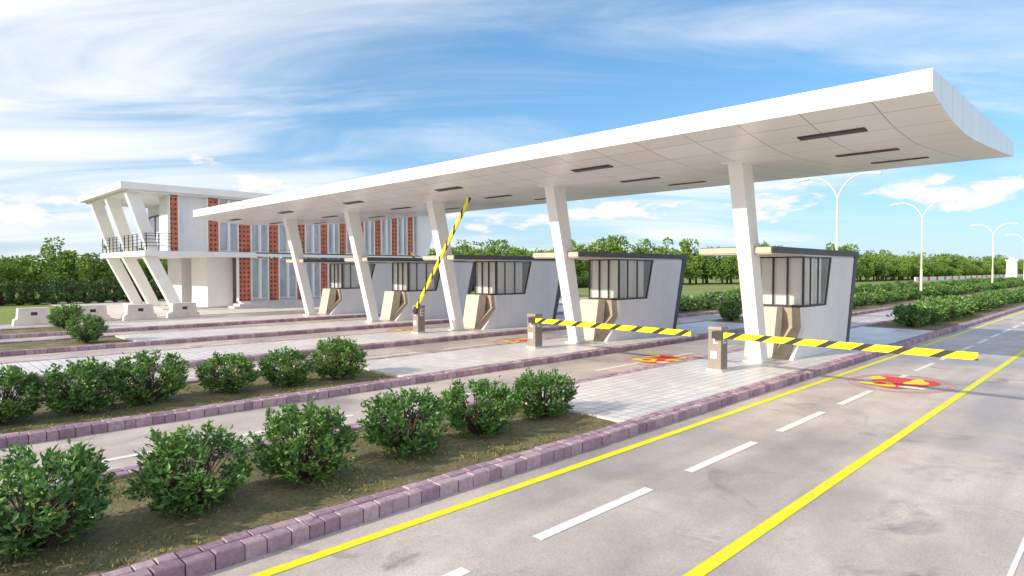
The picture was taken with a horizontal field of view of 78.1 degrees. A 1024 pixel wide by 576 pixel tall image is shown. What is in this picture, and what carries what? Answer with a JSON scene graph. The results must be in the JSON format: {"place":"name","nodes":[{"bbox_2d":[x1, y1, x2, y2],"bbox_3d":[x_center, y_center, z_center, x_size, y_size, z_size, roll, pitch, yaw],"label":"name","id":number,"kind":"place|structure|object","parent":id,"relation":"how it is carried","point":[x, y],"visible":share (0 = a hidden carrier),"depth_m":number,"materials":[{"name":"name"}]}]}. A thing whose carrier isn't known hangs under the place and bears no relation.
{"place":"outdoors","nodes":[
{"label":"outdoors","id":0,"kind":"place"},
{"bbox_2d":[42,299,319,318],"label":"forecourt pavement","id":1,"kind":"structure","parent":0,"point":[115,310],"depth_m":40.14,"materials":[{"name":"concrete"}]},
{"bbox_2d":[79,305,110,321],"bbox_3d":[-20.715,1.242,31.085,0.610,0.790,1.511,2,2,45],"label":"concrete barrier block","id":2,"kind":"object","parent":1,"relation":"on","point":[101,310],"depth_m":31.01,"materials":[{"name":"grey concrete"}]},
{"bbox_2d":[89,192,180,305],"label":"slanted columns","id":3,"kind":"structure","parent":1,"relation":"on","point":[134,200],"depth_m":40.93,"materials":[{"name":"white paint"}]},
{"bbox_2d":[121,304,156,320],"bbox_3d":[-18.876,1.219,31.933,0.610,0.790,1.511,2,2,45],"label":"concrete barrier block","id":4,"kind":"object","parent":1,"relation":"on","point":[138,311],"depth_m":31.69,"materials":[{"name":"grey concrete"}]},
{"bbox_2d":[166,302,199,317],"bbox_3d":[-17.462,1.175,33.489,0.610,0.790,1.511,2,2,45],"label":"concrete barrier block","id":5,"kind":"object","parent":1,"relation":"on","point":[183,310],"depth_m":33.23,"materials":[{"name":"grey concrete"}]},
{"bbox_2d":[123,301,293,309],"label":"steps","id":6,"kind":"structure","parent":1,"relation":"on","point":[236,305],"depth_m":41.74,"materials":[{"name":"concrete"}]},
{"bbox_2d":[148,195,432,306],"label":"walls","id":7,"kind":"structure","parent":1,"relation":"on","point":[207,281],"depth_m":41.85,"materials":[{"name":"white paint"}]},
{"bbox_2d":[78,181,274,207],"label":"roof","id":8,"kind":"structure","parent":7,"relation":"on","point":[151,194],"depth_m":39.30,"materials":[{"name":"white paint"}]},
{"bbox_2d":[100,250,422,258],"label":"floor slab","id":9,"kind":"structure","parent":7,"relation":"on","point":[172,254],"depth_m":40.87,"materials":[{"name":"white paint"}]},
{"bbox_2d":[102,233,170,253],"bbox_3d":[-24.826,-2.864,41.458,10.370,1.050,1.390,2,2,45],"label":"balcony railing","id":10,"kind":"object","parent":9,"relation":"on","point":[132,240],"visible":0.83,"depth_m":39.30,"materials":[{"name":"grey metal"}]},
{"bbox_2d":[150,202,414,296],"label":"windows","id":11,"kind":"structure","parent":7,"relation":"attached to","point":[254,247],"depth_m":43.73,"materials":[{"name":"grey glass"}]},
{"bbox_2d":[148,195,419,301],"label":"fins","id":12,"kind":"object","parent":7,"relation":"attached to","point":[312,270],"visible":0.45,"depth_m":44.92,"materials":[{"name":"grey metal"}]},
{"bbox_2d":[170,196,412,300],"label":"red screens","id":13,"kind":"object","parent":7,"relation":"attached to","point":[244,271],"visible":0.48,"depth_m":42.99,"materials":[{"name":"red metal"}]},
{"bbox_2d":[344,257,477,320],"bbox_3d":[-4.773,0.018,31.069,1.930,2.950,6.630,2,2,45],"label":"toll booth","id":14,"kind":"object","parent":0,"point":[402,299],"visible":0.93,"depth_m":30.32,"materials":[{"name":"white paint"}]},
{"bbox_2d":[392,262,439,291],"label":"window frames","id":15,"kind":"structure","parent":14,"relation":"in","point":[407,290],"depth_m":30.12,"materials":[{"name":"black metal"}]},
{"bbox_2d":[0,274,1020,324],"bbox_3d":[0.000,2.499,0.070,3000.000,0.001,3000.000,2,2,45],"label":"ground","id":16,"kind":"structure","parent":0,"point":[7,314],"depth_m":82.52,"materials":[{"name":"green plant"}]},
{"bbox_2d":[12,307,50,325],"bbox_3d":[-21.988,1.302,28.965,0.610,0.790,1.511,2,2,45],"label":"concrete barrier block","id":17,"kind":"object","parent":16,"relation":"on","point":[31,316],"depth_m":28.70,"materials":[{"name":"grey concrete"}]},
{"bbox_2d":[0,275,591,305],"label":"boundary hedge","id":18,"kind":"object","parent":16,"relation":"on","point":[9,291],"visible":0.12,"depth_m":47.12,"materials":[{"name":"green plant"}]},
{"bbox_2d":[0,234,1023,302],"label":"distant trees","id":19,"kind":"object","parent":16,"relation":"on","point":[61,266],"visible":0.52,"depth_m":108.91,"materials":[{"name":"green plant"}]},
{"bbox_2d":[913,274,1022,282],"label":"roadside barrier wall","id":20,"kind":"structure","parent":16,"relation":"on","point":[932,279],"depth_m":154.16,"materials":[{"name":"concrete"}]},
{"bbox_2d":[1005,257,1018,277],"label":"guard cabin","id":21,"kind":"object","parent":16,"relation":"on","point":[1012,267],"visible":0.88,"depth_m":177.76,"materials":[{"name":"white paint"}]},
{"bbox_2d":[0,295,1023,575],"bbox_3d":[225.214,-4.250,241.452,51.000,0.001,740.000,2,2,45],"label":"road","id":22,"kind":"structure","parent":0,"point":[940,493],"depth_m":7.35,"materials":[{"name":"grey asphalt"}]},
{"bbox_2d":[0,307,563,356],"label":"traffic island","id":23,"kind":"structure","parent":22,"relation":"on","point":[26,347],"depth_m":22.78,"materials":[{"name":"concrete"}]},
{"bbox_2d":[65,312,108,343],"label":"shrub","id":24,"kind":"object","parent":23,"relation":"on","point":[94,326],"visible":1,"depth_m":20.68,"materials":[{"name":"green plant"}]},
{"bbox_2d":[193,68,1013,363],"bbox_3d":[-2.068,-1.183,25.380,33.950,5.732,9.000,2,2,45],"label":"toll canopy","id":25,"kind":"object","parent":23,"relation":"on","point":[930,116],"visible":0.91,"depth_m":15.94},
{"bbox_2d":[0,299,579,338],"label":"traffic island","id":26,"kind":"structure","parent":22,"relation":"on","point":[11,333],"depth_m":28.00,"materials":[{"name":"concrete"}]},
{"bbox_2d":[45,301,85,328],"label":"shrub","id":27,"kind":"object","parent":26,"relation":"on","point":[64,311],"visible":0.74,"depth_m":25.45,"materials":[{"name":"green plant"}]},
{"bbox_2d":[286,259,394,314],"bbox_3d":[-9.016,-0.101,35.310,1.930,2.950,6.630,2,2,45],"label":"toll booth","id":28,"kind":"object","parent":26,"relation":"on","point":[343,295],"visible":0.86,"depth_m":34.45,"materials":[{"name":"white paint"}]},
{"bbox_2d":[330,263,374,288],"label":"window frames","id":29,"kind":"structure","parent":28,"relation":"in","point":[342,287],"depth_m":34.26,"materials":[{"name":"black metal"}]},
{"bbox_2d":[0,306,742,385],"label":"traffic island","id":30,"kind":"structure","parent":22,"relation":"on","point":[197,356],"depth_m":20.21,"materials":[{"name":"concrete"}]},
{"bbox_2d":[412,196,470,333],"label":"barrier gate","id":31,"kind":"structure","parent":30,"relation":"on","point":[418,311],"depth_m":23.03,"materials":[{"name":"metal"}]},
{"bbox_2d":[423,255,560,329],"bbox_3d":[-0.530,0.136,26.828,1.930,2.950,6.630,2,2,45],"label":"toll booth","id":32,"kind":"object","parent":30,"relation":"on","point":[516,291],"visible":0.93,"depth_m":26.16,"materials":[{"name":"white paint"}]},
{"bbox_2d":[474,261,531,294],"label":"window frames","id":33,"kind":"structure","parent":32,"relation":"in","point":[496,293],"depth_m":25.99,"materials":[{"name":"black metal"}]},
{"bbox_2d":[387,327,434,330],"bbox_3d":[-4.030,1.746,26.434,2.000,0.012,2.600,2,2,45],"label":"road emblem","id":34,"kind":"object","parent":22,"relation":"on","point":[407,329],"visible":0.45,"depth_m":26.49,"materials":[{"name":"orange paint"}]},
{"bbox_2d":[0,301,1023,575],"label":"traffic island","id":35,"kind":"structure","parent":22,"relation":"on","point":[260,515],"depth_m":7.52,"materials":[{"name":"concrete"}]},
{"bbox_2d":[0,437,118,561],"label":"shrub","id":36,"kind":"object","parent":35,"relation":"on","point":[36,522],"visible":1,"depth_m":5.37,"materials":[{"name":"green plant"}]},
{"bbox_2d":[121,420,257,521],"bbox_3d":[-3.165,1.818,6.385,1.222,0.942,1.211,0,2,8],"label":"shrub","id":37,"kind":"object","parent":35,"relation":"on","point":[186,490],"visible":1,"depth_m":6.09,"materials":[{"name":"green plant"}]},
{"bbox_2d":[247,396,361,486],"bbox_3d":[-2.395,1.757,7.211,1.308,0.939,1.131,1,2,17],"label":"shrub","id":38,"kind":"object","parent":35,"relation":"on","point":[299,460],"visible":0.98,"depth_m":7.03,"materials":[{"name":"green plant"}]},
{"bbox_2d":[0,372,612,575],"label":"ground cover grass","id":39,"kind":"structure","parent":35,"relation":"on","point":[204,507],"depth_m":7.15,"materials":[{"name":"green plant"}]},
{"bbox_2d":[356,385,448,458],"bbox_3d":[-1.443,1.730,8.336,1.174,0.915,1.252,0,2,10],"label":"shrub","id":40,"kind":"object","parent":35,"relation":"on","point":[394,432],"visible":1,"depth_m":8.13,"materials":[{"name":"green plant"}]},
{"bbox_2d":[440,375,520,438],"bbox_3d":[-0.467,1.734,9.230,1.199,0.888,1.204,0,2,-13],"label":"shrub","id":41,"kind":"object","parent":35,"relation":"on","point":[480,422],"visible":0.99,"depth_m":9.04,"materials":[{"name":"green plant"}]},
{"bbox_2d":[510,366,579,419],"bbox_3d":[0.476,1.701,10.305,1.196,0.919,1.181,1,2,40],"label":"shrub","id":42,"kind":"object","parent":35,"relation":"on","point":[531,386],"visible":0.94,"depth_m":10.06,"materials":[{"name":"green plant"}]},
{"bbox_2d":[699,246,858,359],"bbox_3d":[7.955,0.373,18.346,1.930,2.950,6.630,2,2,45],"label":"toll booth","id":43,"kind":"object","parent":35,"relation":"on","point":[808,293],"visible":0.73,"depth_m":17.49,"materials":[{"name":"white paint"}]},
{"bbox_2d":[760,256,831,307],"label":"window frames","id":44,"kind":"structure","parent":43,"relation":"in","point":[773,258],"depth_m":17.33,"materials":[{"name":"black metal"}]},
{"bbox_2d":[706,325,978,371],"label":"barrier gate","id":45,"kind":"structure","parent":35,"relation":"on","point":[719,337],"depth_m":13.25,"materials":[{"name":"metal"}]},
{"bbox_2d":[886,286,1023,326],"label":"hedge row","id":46,"kind":"object","parent":35,"relation":"on","point":[941,309],"visible":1,"depth_m":29.62,"materials":[{"name":"green plant"}]},
{"bbox_2d":[0,286,1023,448],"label":"traffic island","id":47,"kind":"structure","parent":22,"relation":"on","point":[407,369],"depth_m":13.48,"materials":[{"name":"concrete"}]},
{"bbox_2d":[0,363,48,423],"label":"shrub","id":48,"kind":"object","parent":47,"relation":"on","point":[12,405],"visible":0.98,"depth_m":9.90,"materials":[{"name":"green plant"}]},
{"bbox_2d":[31,356,123,414],"bbox_3d":[-7.327,1.640,10.624,1.378,0.965,1.292,1,2,27],"label":"shrub","id":49,"kind":"object","parent":47,"relation":"on","point":[86,394],"visible":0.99,"depth_m":10.45,"materials":[{"name":"green plant"}]},
{"bbox_2d":[100,349,189,406],"bbox_3d":[-6.601,1.615,11.419,1.414,1.004,1.421,-1,2,-30],"label":"shrub","id":50,"kind":"object","parent":47,"relation":"on","point":[141,388],"visible":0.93,"depth_m":11.22,"materials":[{"name":"green plant"}]},
{"bbox_2d":[192,350,263,392],"bbox_3d":[-5.584,1.651,12.442,1.220,0.899,1.205,0,2,7],"label":"shrub","id":51,"kind":"object","parent":47,"relation":"on","point":[232,379],"visible":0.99,"depth_m":12.27,"materials":[{"name":"green plant"}]},
{"bbox_2d":[257,345,320,387],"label":"shrub","id":52,"kind":"object","parent":47,"relation":"on","point":[296,374],"visible":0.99,"depth_m":12.94,"materials":[{"name":"green plant"}]},
{"bbox_2d":[306,335,369,378],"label":"shrub","id":53,"kind":"object","parent":47,"relation":"on","point":[345,348],"visible":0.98,"depth_m":13.80,"materials":[{"name":"green plant"}]},
{"bbox_2d":[526,313,690,348],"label":"barrier gate","id":54,"kind":"structure","parent":47,"relation":"on","point":[535,321],"depth_m":17.84,"materials":[{"name":"metal"}]},
{"bbox_2d":[533,251,687,341],"bbox_3d":[3.712,0.254,22.587,1.930,2.950,6.630,2,2,45],"label":"toll booth","id":55,"kind":"object","parent":47,"relation":"on","point":[637,289],"visible":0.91,"depth_m":21.92,"materials":[{"name":"white paint"}]},
{"bbox_2d":[588,259,652,299],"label":"window frames","id":56,"kind":"structure","parent":55,"relation":"in","point":[599,260],"depth_m":21.76,"materials":[{"name":"black metal"}]},
{"bbox_2d":[718,299,741,320],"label":"shrub","id":57,"kind":"object","parent":47,"relation":"on","point":[726,313],"visible":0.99,"depth_m":29.52,"materials":[{"name":"green plant"}]},
{"bbox_2d":[797,171,881,249],"bbox_3d":[19.445,-2.707,37.769,4.651,8.102,0.360,2,2,45],"label":"street lamp","id":58,"kind":"object","parent":47,"relation":"on","point":[837,197],"visible":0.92,"depth_m":37.69,"materials":[{"name":"metal"}]},
{"bbox_2d":[679,276,1022,311],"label":"hedge row","id":59,"kind":"object","parent":47,"relation":"on","point":[706,301],"visible":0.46,"depth_m":41.82,"materials":[{"name":"green plant"}]},
{"bbox_2d":[890,200,956,298],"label":"street lamp","id":60,"kind":"object","parent":47,"relation":"on","point":[921,277],"visible":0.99,"depth_m":52.22,"materials":[{"name":"metal"}]},
{"bbox_2d":[853,279,1023,307],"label":"hedge row","id":61,"kind":"object","parent":47,"relation":"on","point":[883,296],"visible":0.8,"depth_m":53.34,"materials":[{"name":"green plant"}]},
{"bbox_2d":[970,223,1017,287],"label":"street lamp","id":62,"kind":"object","parent":47,"relation":"on","point":[992,274],"visible":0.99,"depth_m":76.98,"materials":[{"name":"metal"}]},
{"bbox_2d":[0,315,1023,575],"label":"white lane marking","id":63,"kind":"object","parent":22,"relation":"on","point":[462,571],"visible":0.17,"depth_m":7.85,"materials":[{"name":"white paint"}]},
{"bbox_2d":[493,338,546,343],"bbox_3d":[0.495,1.865,22.193,2.000,0.012,2.600,2,2,45],"label":"road emblem","id":64,"kind":"object","parent":22,"relation":"on","point":[516,340],"visible":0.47,"depth_m":22.34,"materials":[{"name":"orange paint"}]},
{"bbox_2d":[249,311,1023,575],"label":"yellow road line","id":65,"kind":"object","parent":22,"relation":"on","point":[711,563],"depth_m":7.10,"materials":[{"name":"paint"}]},
{"bbox_2d":[624,354,696,365],"bbox_3d":[4.243,1.993,17.599,2.000,0.012,2.600,2,2,45],"label":"road emblem","id":66,"kind":"object","parent":22,"relation":"on","point":[655,358],"visible":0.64,"depth_m":17.77,"materials":[{"name":"red paint"}]},
{"bbox_2d":[848,374,955,392],"bbox_3d":[8.591,2.095,13.959,2.000,0.012,2.600,2,2,45],"label":"road emblem","id":67,"kind":"object","parent":22,"relation":"on","point":[892,382],"visible":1,"depth_m":13.96,"materials":[{"name":"red paint"}]},
{"bbox_2d":[0,0,1023,262],"label":"sky","id":68,"kind":"structure","parent":0,"point":[255,96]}
]}

